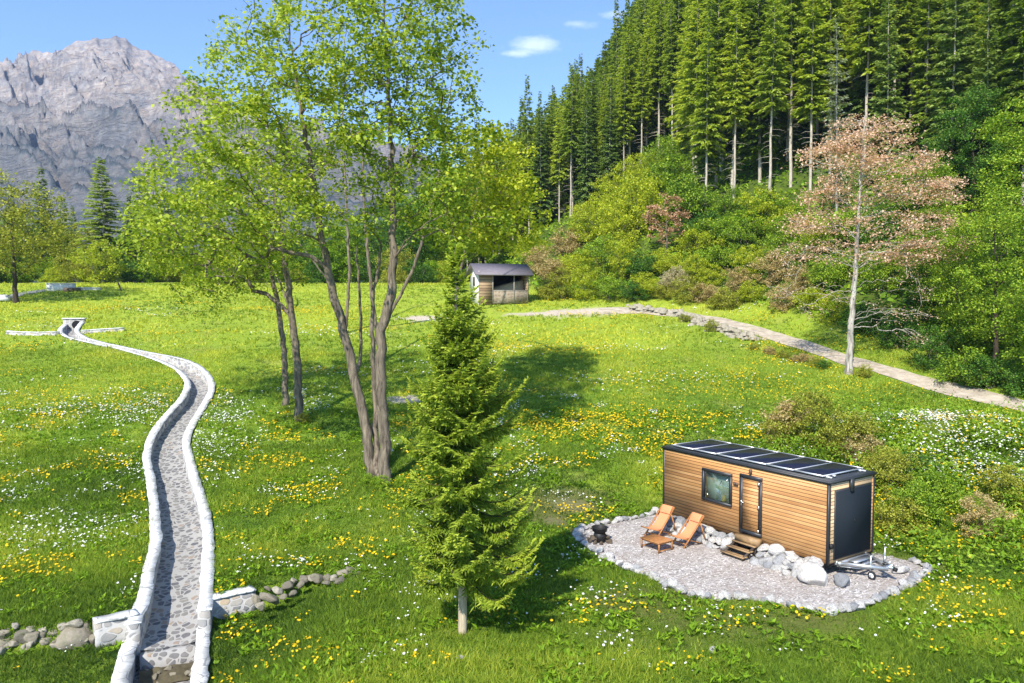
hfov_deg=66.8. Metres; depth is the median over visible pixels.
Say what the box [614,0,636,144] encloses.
spruce tree
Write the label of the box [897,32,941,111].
spruce tree
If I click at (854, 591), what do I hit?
gravel pad
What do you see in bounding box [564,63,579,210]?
spruce tree
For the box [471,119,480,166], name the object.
spruce tree
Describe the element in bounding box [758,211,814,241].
shrub
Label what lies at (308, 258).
broadleaf tree
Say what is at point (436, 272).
shrub
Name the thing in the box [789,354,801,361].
shrub
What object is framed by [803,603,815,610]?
edging stone
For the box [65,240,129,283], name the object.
shrub
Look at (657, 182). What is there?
shrub
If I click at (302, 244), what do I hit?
broadleaf tree
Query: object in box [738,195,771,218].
shrub
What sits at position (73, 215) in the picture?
spruce tree
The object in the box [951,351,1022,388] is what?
shrub
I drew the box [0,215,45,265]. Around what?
broadleaf tree
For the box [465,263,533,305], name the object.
field shed
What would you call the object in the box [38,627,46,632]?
rubble stone
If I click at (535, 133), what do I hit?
spruce tree
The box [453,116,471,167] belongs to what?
spruce tree
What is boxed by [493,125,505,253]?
spruce tree
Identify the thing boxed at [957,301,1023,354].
shrub
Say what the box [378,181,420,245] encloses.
broadleaf tree
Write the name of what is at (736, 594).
edging stone
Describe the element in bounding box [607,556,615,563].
edging stone
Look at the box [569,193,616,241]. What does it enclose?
shrub
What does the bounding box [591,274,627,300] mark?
shrub
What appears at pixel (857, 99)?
spruce tree
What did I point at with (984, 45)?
spruce tree
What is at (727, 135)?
spruce tree
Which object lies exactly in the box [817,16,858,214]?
spruce tree
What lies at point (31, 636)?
rubble stone
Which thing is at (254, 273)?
shrub
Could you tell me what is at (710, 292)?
shrub
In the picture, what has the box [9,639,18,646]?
rubble stone
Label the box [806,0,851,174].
spruce tree
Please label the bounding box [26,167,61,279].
spruce tree
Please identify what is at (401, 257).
shrub
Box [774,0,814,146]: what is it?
spruce tree
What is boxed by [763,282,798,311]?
shrub
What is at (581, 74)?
spruce tree
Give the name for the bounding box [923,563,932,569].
edging stone
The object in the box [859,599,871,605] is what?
edging stone
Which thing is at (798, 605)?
edging stone
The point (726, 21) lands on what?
spruce tree
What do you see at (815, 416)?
shrub
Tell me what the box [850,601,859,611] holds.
edging stone
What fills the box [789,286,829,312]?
shrub
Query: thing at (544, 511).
yellow flowers
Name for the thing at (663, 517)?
deck chair
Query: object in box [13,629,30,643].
rubble stone
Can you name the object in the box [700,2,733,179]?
spruce tree
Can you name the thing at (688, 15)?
spruce tree
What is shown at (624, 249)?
shrub
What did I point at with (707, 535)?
bank stone
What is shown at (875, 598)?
edging stone
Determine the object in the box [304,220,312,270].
spruce tree
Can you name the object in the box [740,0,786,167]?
spruce tree
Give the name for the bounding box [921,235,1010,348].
broadleaf tree
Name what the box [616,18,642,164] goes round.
spruce tree
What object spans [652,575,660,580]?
edging stone
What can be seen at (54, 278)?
shrub
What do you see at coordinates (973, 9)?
spruce tree
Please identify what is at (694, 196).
shrub
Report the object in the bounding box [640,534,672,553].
side table
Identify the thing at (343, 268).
shrub
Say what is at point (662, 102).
spruce tree
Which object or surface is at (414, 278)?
shrub
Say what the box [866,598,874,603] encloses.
edging stone
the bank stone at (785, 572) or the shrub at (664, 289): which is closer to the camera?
the bank stone at (785, 572)
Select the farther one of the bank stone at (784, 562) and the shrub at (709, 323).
the shrub at (709, 323)
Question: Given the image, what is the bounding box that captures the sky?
[0,0,632,166]
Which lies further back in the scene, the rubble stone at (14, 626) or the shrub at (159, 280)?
the shrub at (159, 280)
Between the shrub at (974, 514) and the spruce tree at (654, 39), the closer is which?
the shrub at (974, 514)
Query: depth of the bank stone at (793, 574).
25.03 m
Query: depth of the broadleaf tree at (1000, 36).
79.22 m
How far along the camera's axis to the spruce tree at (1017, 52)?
71.85 m
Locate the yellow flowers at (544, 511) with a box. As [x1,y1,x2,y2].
[0,407,1023,682]
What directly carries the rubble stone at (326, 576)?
on the ground at (778, 183)
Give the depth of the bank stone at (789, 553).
25.81 m
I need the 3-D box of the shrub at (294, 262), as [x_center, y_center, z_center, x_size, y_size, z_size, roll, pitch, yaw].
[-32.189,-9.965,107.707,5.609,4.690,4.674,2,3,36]
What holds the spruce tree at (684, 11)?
on the ground at (778, 183)
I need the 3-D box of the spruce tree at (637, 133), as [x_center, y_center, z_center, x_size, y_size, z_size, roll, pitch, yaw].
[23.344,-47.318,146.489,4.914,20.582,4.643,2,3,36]
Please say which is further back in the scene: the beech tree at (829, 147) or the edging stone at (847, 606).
the beech tree at (829, 147)
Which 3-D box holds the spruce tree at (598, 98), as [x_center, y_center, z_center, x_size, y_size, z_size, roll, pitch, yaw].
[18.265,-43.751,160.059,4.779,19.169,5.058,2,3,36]
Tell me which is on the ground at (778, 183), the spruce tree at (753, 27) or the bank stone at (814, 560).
the spruce tree at (753, 27)
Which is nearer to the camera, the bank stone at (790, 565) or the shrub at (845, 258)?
the bank stone at (790, 565)
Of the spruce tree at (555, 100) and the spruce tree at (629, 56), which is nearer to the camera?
the spruce tree at (629, 56)
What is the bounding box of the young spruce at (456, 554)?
[382,241,545,633]
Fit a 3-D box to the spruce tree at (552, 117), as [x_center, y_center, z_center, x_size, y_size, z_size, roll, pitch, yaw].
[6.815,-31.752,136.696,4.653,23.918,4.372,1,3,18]
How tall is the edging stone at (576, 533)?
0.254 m
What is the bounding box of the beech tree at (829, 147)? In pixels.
[763,112,991,375]
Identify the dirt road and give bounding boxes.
[598,307,1023,411]
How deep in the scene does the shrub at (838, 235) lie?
76.94 m
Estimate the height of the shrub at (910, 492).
2.080 m
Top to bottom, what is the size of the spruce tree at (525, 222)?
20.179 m
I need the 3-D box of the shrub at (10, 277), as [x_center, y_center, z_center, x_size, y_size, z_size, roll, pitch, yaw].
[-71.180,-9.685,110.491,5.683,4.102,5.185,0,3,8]
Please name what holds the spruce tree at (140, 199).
on the ground at (778, 183)
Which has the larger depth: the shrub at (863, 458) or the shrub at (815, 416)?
the shrub at (815, 416)
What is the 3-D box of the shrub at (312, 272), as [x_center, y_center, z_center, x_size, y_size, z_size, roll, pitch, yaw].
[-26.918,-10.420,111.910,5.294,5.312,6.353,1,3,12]
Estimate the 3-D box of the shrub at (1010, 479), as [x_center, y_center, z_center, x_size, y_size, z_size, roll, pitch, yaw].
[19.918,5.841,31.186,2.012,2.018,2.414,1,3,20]
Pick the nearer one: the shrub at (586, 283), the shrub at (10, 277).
the shrub at (586, 283)
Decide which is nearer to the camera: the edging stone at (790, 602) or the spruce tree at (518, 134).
the edging stone at (790, 602)
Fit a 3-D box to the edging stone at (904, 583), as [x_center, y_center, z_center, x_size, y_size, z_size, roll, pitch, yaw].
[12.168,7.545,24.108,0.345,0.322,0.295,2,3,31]
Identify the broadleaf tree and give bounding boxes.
[0,200,23,260]
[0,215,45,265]
[10,217,72,273]
[44,221,98,281]
[224,229,252,255]
[268,229,311,267]
[294,246,320,274]
[305,213,375,274]
[316,226,365,267]
[345,199,406,282]
[345,224,386,259]
[353,236,388,260]
[372,221,418,263]
[374,198,442,270]
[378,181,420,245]
[386,204,450,282]
[406,172,445,261]
[410,174,488,264]
[424,197,493,271]
[439,153,511,262]
[445,187,521,263]
[869,155,920,217]
[884,152,961,236]
[895,218,968,310]
[916,82,1022,215]
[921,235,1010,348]
[925,177,1023,371]
[966,96,1023,256]
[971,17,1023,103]
[986,272,1023,370]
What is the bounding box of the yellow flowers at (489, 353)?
[0,294,982,412]
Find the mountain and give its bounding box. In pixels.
[0,36,452,282]
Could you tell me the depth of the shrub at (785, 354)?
59.47 m
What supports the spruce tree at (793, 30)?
on the ground at (778, 183)
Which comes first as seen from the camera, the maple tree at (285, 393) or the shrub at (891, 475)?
the shrub at (891, 475)
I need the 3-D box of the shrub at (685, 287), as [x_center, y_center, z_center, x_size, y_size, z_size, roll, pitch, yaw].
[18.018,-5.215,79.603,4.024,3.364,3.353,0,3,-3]
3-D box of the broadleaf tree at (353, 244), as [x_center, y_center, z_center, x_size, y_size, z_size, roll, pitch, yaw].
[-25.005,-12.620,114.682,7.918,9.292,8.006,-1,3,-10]
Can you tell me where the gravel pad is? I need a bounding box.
[578,514,922,611]
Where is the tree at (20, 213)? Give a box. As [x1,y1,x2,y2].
[0,168,86,302]
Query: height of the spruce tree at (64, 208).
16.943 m
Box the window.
[701,467,732,506]
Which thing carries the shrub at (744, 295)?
on the ground at (778, 183)
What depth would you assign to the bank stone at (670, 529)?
29.75 m
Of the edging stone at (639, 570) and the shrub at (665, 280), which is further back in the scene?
the shrub at (665, 280)
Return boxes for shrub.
[0,253,11,282]
[0,262,35,282]
[1,257,27,282]
[17,262,35,282]
[28,256,67,282]
[34,265,71,282]
[57,261,97,282]
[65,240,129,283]
[84,265,121,281]
[112,255,154,282]
[120,264,140,281]
[132,260,160,282]
[138,248,178,281]
[143,260,173,281]
[169,265,183,282]
[181,254,218,283]
[205,246,243,282]
[226,263,254,282]
[240,269,263,282]
[246,251,280,282]
[263,258,301,282]
[290,263,314,282]
[293,411,309,423]
[294,247,339,282]
[302,252,341,282]
[310,241,361,282]
[333,260,362,282]
[353,256,386,282]
[356,472,380,486]
[358,254,385,282]
[371,246,416,280]
[373,475,392,491]
[379,265,407,283]
[391,476,407,487]
[399,258,439,282]
[416,258,449,282]
[417,264,438,283]
[432,260,464,282]
[507,231,551,258]
[522,244,555,272]
[531,256,574,283]
[533,285,558,298]
[542,266,580,298]
[549,226,589,255]
[556,247,606,278]
[563,264,607,300]
[565,201,599,222]
[566,213,602,243]
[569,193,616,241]
[574,234,623,275]
[587,196,647,250]
[589,171,621,199]
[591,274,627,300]
[595,173,640,216]
[603,237,649,278]
[607,175,679,234]
[608,166,669,209]
[609,152,662,190]
[616,281,651,301]
[619,247,656,276]
[627,270,659,296]
[635,132,688,173]
[640,149,701,191]
[648,283,675,298]
[649,245,683,273]
[656,170,716,215]
[657,272,681,294]
[660,265,690,288]
[669,274,701,304]
[670,253,708,285]
[671,227,729,256]
[673,218,703,243]
[678,314,695,321]
[680,247,723,271]
[687,216,747,246]
[688,282,726,303]
[689,209,729,229]
[698,262,726,286]
[699,243,743,272]
[702,183,750,221]
[704,286,744,309]
[704,319,719,331]
[705,217,755,242]
[713,206,766,241]
[717,217,766,253]
[720,267,756,293]
[728,244,772,278]
[732,185,791,232]
[733,280,766,301]
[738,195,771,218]
[746,193,811,223]
[747,248,795,286]
[748,342,760,349]
[757,396,812,442]
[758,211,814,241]
[759,409,808,448]
[761,226,808,259]
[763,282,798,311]
[763,346,775,354]
[764,206,814,232]
[776,349,790,357]
[780,236,824,272]
[782,264,817,293]
[785,220,841,255]
[786,390,850,449]
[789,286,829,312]
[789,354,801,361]
[791,391,823,419]
[796,253,849,287]
[796,353,813,362]
[806,206,879,251]
[807,357,821,366]
[809,290,849,326]
[815,360,831,369]
[819,414,874,456]
[835,246,871,278]
[836,301,885,330]
[837,410,889,446]
[841,432,885,465]
[848,197,929,260]
[853,364,873,377]
[854,445,910,481]
[855,307,914,336]
[858,247,911,294]
[860,446,925,500]
[873,315,937,349]
[874,493,929,538]
[878,477,948,529]
[890,226,952,279]
[896,448,946,471]
[898,323,964,369]
[901,469,961,506]
[906,265,985,327]
[919,480,978,518]
[930,344,1005,386]
[932,303,1003,353]
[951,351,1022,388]
[951,490,1018,539]
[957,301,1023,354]
[976,463,1023,509]
[998,361,1023,395]
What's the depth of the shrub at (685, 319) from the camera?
73.02 m
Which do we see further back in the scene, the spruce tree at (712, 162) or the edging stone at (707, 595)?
the spruce tree at (712, 162)
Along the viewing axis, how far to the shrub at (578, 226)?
105.67 m
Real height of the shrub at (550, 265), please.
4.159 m
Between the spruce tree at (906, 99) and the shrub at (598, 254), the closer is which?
the shrub at (598, 254)
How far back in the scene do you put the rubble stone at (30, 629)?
21.12 m
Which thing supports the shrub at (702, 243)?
on the ground at (778, 183)
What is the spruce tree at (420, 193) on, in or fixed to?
on the ground at (778, 183)
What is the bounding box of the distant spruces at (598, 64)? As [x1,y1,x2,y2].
[502,0,679,164]
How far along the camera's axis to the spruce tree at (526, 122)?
135.76 m
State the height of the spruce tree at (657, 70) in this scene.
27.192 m
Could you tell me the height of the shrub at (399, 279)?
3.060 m
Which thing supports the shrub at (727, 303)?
on the ground at (778, 183)
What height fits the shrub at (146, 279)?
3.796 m
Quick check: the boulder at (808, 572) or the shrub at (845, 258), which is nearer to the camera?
the boulder at (808, 572)
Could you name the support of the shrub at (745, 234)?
on the ground at (778, 183)
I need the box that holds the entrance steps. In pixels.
[720,533,762,560]
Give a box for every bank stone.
[667,527,674,531]
[670,522,681,529]
[674,516,684,523]
[689,536,702,543]
[697,524,706,532]
[701,533,709,540]
[704,526,715,536]
[705,540,713,548]
[708,536,715,542]
[712,531,717,536]
[715,537,720,544]
[716,532,725,538]
[721,537,732,546]
[749,556,761,565]
[755,552,765,557]
[757,544,768,551]
[758,555,772,565]
[763,562,773,568]
[768,544,785,555]
[770,564,781,570]
[772,554,785,564]
[781,557,791,569]
[782,568,790,575]
[784,551,795,556]
[786,555,798,561]
[786,562,793,569]
[791,570,796,577]
[792,557,804,571]
[807,556,823,566]
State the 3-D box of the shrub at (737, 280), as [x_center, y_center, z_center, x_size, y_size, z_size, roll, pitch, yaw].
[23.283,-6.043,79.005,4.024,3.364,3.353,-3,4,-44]
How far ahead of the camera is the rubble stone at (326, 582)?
24.40 m
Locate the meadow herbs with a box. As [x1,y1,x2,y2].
[0,405,1023,682]
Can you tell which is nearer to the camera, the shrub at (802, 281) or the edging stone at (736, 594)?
the edging stone at (736, 594)
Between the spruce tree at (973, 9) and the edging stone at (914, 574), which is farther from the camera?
the spruce tree at (973, 9)
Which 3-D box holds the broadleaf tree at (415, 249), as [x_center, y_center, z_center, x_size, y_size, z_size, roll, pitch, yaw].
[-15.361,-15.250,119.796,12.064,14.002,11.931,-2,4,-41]
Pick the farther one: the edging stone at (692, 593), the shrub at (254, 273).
the shrub at (254, 273)
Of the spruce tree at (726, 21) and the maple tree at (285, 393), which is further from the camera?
the spruce tree at (726, 21)
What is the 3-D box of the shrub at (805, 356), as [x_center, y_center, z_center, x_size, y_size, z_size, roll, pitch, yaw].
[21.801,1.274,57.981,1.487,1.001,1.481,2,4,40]
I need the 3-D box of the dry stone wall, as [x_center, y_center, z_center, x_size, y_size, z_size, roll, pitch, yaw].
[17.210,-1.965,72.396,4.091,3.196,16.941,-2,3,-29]
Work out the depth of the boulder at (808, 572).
24.19 m
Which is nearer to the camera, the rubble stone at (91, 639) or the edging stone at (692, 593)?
the rubble stone at (91, 639)
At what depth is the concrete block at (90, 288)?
94.85 m
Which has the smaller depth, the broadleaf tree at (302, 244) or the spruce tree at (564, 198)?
the broadleaf tree at (302, 244)
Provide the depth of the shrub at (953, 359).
50.33 m
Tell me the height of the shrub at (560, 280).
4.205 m
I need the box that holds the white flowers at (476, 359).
[13,304,843,388]
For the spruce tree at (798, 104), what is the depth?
111.18 m
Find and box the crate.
[0,295,11,300]
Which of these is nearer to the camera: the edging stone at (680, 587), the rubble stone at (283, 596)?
the rubble stone at (283, 596)
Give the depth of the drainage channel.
26.52 m
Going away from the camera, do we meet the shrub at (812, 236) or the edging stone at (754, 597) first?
the edging stone at (754, 597)
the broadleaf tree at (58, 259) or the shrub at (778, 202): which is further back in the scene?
the broadleaf tree at (58, 259)
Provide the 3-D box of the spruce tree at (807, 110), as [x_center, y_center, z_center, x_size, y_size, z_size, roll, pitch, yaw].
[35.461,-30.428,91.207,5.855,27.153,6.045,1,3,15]
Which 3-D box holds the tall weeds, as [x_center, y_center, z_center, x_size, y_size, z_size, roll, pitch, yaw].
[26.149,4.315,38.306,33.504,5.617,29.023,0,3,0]
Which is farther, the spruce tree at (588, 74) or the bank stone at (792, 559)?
the spruce tree at (588, 74)
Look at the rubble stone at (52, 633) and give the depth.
21.26 m
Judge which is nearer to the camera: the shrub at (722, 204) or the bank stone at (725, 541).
the bank stone at (725, 541)
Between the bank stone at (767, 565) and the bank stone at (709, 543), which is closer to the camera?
the bank stone at (767, 565)
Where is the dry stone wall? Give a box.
[624,303,766,340]
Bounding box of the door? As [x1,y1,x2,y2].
[739,473,762,537]
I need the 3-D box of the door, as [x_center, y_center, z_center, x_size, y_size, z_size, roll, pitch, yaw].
[8.375,5.760,27.293,0.116,2.100,0.960,-2,3,-34]
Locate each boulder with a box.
[796,561,827,586]
[833,573,849,587]
[891,565,909,573]
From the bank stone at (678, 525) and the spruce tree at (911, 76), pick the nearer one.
the bank stone at (678, 525)
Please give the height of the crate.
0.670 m
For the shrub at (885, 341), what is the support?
on the ground at (778, 183)
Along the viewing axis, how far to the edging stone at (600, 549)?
27.33 m
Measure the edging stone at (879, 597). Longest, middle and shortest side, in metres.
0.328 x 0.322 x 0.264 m
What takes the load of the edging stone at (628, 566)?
on the ground at (778, 183)
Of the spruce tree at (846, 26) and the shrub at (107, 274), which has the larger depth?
the shrub at (107, 274)
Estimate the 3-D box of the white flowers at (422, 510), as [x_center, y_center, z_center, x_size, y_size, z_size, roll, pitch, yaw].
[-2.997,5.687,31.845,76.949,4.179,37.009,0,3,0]
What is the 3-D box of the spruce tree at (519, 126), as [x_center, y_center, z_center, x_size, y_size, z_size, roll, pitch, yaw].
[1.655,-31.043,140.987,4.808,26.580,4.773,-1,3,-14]
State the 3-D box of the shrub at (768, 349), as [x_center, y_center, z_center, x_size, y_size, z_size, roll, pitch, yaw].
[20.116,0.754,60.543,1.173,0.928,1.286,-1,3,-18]
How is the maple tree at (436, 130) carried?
on the ground at (778, 183)
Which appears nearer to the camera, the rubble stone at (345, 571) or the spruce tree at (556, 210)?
the rubble stone at (345, 571)
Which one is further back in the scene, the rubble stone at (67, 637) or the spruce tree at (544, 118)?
the spruce tree at (544, 118)
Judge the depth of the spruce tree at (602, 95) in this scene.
142.68 m
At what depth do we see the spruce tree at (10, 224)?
134.99 m
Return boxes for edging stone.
[572,531,581,537]
[575,536,581,540]
[588,545,596,551]
[595,546,603,553]
[598,552,605,558]
[605,551,614,561]
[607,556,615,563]
[622,516,629,520]
[622,562,632,569]
[630,563,641,571]
[634,568,643,573]
[648,570,659,578]
[651,507,658,513]
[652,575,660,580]
[661,581,667,587]
[667,578,678,589]
[674,585,687,592]
[687,590,695,595]
[696,589,705,597]
[703,592,711,598]
[716,592,724,601]
[720,590,731,600]
[733,591,741,599]
[742,593,749,600]
[751,595,757,601]
[765,594,775,601]
[776,598,783,604]
[785,601,795,607]
[795,602,802,609]
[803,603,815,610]
[816,605,826,612]
[825,603,838,615]
[837,605,846,612]
[840,602,851,611]
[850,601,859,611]
[854,600,864,610]
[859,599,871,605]
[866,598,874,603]
[871,596,880,601]
[872,593,882,599]
[878,591,888,599]
[882,589,890,594]
[887,586,900,595]
[897,585,904,590]
[898,579,909,588]
[906,576,917,586]
[909,570,921,579]
[913,559,920,564]
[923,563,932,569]
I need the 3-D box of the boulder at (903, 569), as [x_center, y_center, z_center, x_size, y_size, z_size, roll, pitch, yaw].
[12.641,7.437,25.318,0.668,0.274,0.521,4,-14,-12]
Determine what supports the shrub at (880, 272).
on the ground at (778, 183)
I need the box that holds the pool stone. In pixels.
[184,670,190,675]
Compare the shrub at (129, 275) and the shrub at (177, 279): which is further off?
the shrub at (177, 279)
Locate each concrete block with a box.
[46,283,76,290]
[76,287,100,289]
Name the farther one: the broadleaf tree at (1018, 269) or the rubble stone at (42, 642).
the broadleaf tree at (1018, 269)
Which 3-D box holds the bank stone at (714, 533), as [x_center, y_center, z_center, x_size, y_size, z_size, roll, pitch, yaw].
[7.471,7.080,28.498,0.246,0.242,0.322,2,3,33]
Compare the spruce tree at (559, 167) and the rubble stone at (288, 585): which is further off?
the spruce tree at (559, 167)
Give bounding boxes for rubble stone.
[0,628,10,635]
[0,637,9,646]
[0,647,6,655]
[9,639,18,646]
[11,622,18,628]
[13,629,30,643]
[23,631,39,644]
[26,626,35,631]
[26,641,33,647]
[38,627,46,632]
[38,632,45,637]
[38,637,50,645]
[47,629,57,636]
[55,627,90,650]
[57,622,65,630]
[64,619,83,627]
[81,621,90,627]
[88,634,94,644]
[251,594,261,603]
[254,601,264,610]
[259,592,278,604]
[264,586,270,591]
[272,586,283,594]
[278,593,287,599]
[281,580,294,590]
[289,590,296,596]
[290,577,297,583]
[296,580,304,589]
[299,575,307,582]
[310,573,323,583]
[321,580,329,584]
[323,574,330,580]
[330,574,337,581]
[334,576,344,584]
[337,569,348,576]
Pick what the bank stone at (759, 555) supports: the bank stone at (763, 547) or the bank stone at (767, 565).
the bank stone at (763, 547)
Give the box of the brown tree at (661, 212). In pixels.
[642,192,690,254]
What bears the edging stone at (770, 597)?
on the ground at (778, 183)
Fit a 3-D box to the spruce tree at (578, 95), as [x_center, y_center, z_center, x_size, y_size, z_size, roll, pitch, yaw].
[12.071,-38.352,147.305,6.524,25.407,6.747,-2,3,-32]
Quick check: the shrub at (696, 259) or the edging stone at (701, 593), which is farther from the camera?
the shrub at (696, 259)
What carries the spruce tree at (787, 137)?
on the ground at (778, 183)
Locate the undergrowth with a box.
[474,76,1023,357]
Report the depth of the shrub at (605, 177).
125.36 m
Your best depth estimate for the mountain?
968.38 m
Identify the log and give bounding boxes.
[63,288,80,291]
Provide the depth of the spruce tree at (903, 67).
103.78 m
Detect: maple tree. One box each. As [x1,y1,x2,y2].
[103,105,331,421]
[114,0,409,476]
[122,101,316,405]
[303,0,516,483]
[424,119,559,310]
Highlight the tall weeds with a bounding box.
[748,369,1023,579]
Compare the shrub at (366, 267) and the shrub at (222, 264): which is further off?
the shrub at (366, 267)
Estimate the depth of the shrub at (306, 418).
43.57 m
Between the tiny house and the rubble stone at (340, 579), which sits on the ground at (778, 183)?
the rubble stone at (340, 579)
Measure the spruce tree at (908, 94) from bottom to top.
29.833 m
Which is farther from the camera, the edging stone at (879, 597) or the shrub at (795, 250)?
the shrub at (795, 250)
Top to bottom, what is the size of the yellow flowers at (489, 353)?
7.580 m
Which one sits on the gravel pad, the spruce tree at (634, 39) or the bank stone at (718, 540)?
the bank stone at (718, 540)
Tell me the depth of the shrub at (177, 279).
117.05 m
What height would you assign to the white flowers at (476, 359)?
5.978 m
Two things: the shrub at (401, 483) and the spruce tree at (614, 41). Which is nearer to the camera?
the shrub at (401, 483)
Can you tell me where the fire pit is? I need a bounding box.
[590,524,608,542]
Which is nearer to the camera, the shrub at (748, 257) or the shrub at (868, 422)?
the shrub at (868, 422)
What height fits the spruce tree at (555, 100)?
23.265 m
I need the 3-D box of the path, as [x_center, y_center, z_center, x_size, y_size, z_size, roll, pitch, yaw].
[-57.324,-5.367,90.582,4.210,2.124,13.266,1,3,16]
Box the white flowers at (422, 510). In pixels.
[0,386,1022,670]
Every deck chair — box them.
[641,504,676,535]
[667,512,705,548]
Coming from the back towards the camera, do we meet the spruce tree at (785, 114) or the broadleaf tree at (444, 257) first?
the broadleaf tree at (444, 257)
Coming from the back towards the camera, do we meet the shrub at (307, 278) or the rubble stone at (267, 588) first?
the shrub at (307, 278)
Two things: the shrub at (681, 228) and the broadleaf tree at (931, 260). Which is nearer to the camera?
the broadleaf tree at (931, 260)
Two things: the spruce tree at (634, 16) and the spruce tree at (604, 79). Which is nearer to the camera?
the spruce tree at (604, 79)
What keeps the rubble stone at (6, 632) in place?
on the rubble stone at (3, 643)
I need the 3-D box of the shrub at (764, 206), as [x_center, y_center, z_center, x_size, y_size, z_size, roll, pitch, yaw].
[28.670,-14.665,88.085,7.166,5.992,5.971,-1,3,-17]
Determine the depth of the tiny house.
26.53 m
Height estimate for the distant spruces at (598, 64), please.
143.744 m
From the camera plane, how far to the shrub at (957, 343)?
55.31 m
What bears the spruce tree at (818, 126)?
on the ground at (778, 183)
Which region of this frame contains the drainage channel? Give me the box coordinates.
[5,318,255,682]
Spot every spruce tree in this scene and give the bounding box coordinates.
[0,194,24,265]
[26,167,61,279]
[51,197,75,282]
[67,156,134,280]
[69,205,77,264]
[117,193,140,281]
[124,176,168,282]
[147,186,180,281]
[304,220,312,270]
[412,167,435,282]
[434,142,459,269]
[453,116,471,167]
[458,255,477,270]
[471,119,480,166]
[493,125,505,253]
[504,134,527,237]
[505,118,516,239]
[511,101,532,235]
[514,95,530,235]
[518,74,538,233]
[528,118,536,183]
[529,109,556,224]
[530,109,546,226]
[533,125,548,202]
[534,91,543,128]
[539,92,560,216]
[542,109,548,156]
[544,91,556,197]
[546,93,555,197]
[546,111,567,220]
[547,98,560,166]
[548,98,572,221]
[550,86,577,212]
[556,69,583,215]
[563,86,584,211]
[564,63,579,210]
[565,71,581,205]
[571,86,600,204]
[573,59,579,91]
[573,68,598,190]
[573,73,582,171]
[576,54,586,120]
[580,68,600,181]
[590,71,598,142]
[591,83,601,142]
[591,90,600,172]
[592,102,599,181]
[593,79,622,194]
[593,86,604,174]
[594,66,622,171]
[594,90,614,172]
[596,41,608,93]
[598,92,620,179]
[599,67,607,120]
[606,0,622,94]
[609,38,632,172]
[612,42,634,151]
[612,52,636,169]
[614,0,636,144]
[615,22,640,156]
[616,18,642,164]
[630,0,641,46]
[630,42,655,163]
[631,0,643,48]
[631,0,665,145]
[631,36,643,141]
[632,0,653,141]
[641,0,655,80]
[642,0,673,145]
[643,8,668,143]
[648,0,676,136]
[658,3,681,146]
[659,0,686,131]
[660,30,680,136]
[663,0,710,152]
[670,9,689,146]
[672,0,713,182]
[674,2,692,149]
[676,0,707,171]
[686,17,727,215]
[687,0,730,198]
[691,0,734,187]
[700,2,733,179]
[710,8,741,162]
[713,0,762,190]
[715,0,754,197]
[726,0,783,182]
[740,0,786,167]
[742,0,774,114]
[747,0,792,191]
[769,0,815,187]
[770,0,800,147]
[771,0,804,160]
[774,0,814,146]
[786,6,806,128]
[788,0,838,190]
[793,0,845,137]
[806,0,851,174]
[814,0,855,140]
[818,0,853,154]
[825,1,855,122]
[837,1,900,147]
[844,0,900,176]
[845,2,870,106]
[846,0,894,112]
[858,5,908,114]
[859,0,914,182]
[876,0,918,147]
[896,5,917,133]
[896,41,914,107]
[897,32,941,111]
[898,0,957,149]
[901,0,948,153]
[905,20,949,111]
[913,1,951,122]
[916,0,986,187]
[934,0,992,154]
[942,0,988,78]
[948,3,991,119]
[955,0,1016,197]
[974,0,1000,64]
[979,0,1023,118]
[983,0,1016,79]
[991,0,1023,206]
[994,5,1023,169]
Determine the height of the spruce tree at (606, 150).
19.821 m
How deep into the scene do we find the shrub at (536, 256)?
97.14 m
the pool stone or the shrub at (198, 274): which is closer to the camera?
the pool stone
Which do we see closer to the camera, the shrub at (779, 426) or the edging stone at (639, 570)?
the edging stone at (639, 570)
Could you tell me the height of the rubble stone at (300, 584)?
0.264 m
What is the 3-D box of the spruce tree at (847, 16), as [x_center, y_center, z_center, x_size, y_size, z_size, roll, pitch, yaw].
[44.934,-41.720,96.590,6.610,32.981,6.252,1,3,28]
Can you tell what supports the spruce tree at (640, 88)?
on the ground at (778, 183)
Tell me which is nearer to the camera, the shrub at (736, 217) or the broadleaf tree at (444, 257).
the shrub at (736, 217)
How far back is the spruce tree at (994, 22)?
83.72 m
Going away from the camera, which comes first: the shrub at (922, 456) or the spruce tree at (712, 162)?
the shrub at (922, 456)
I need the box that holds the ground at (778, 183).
[0,89,1023,682]
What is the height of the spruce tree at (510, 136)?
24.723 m
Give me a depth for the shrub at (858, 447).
35.12 m
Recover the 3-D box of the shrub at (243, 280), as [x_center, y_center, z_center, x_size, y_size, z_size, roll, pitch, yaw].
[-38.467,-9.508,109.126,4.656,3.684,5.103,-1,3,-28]
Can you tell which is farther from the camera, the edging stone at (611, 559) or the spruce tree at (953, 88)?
the spruce tree at (953, 88)
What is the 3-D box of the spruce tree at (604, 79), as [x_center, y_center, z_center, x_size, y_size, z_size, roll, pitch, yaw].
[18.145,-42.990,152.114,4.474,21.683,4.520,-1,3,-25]
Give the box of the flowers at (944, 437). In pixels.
[668,408,1023,520]
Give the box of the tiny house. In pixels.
[662,439,897,579]
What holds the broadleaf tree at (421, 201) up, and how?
on the ground at (778, 183)
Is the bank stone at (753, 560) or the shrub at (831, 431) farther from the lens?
the shrub at (831, 431)

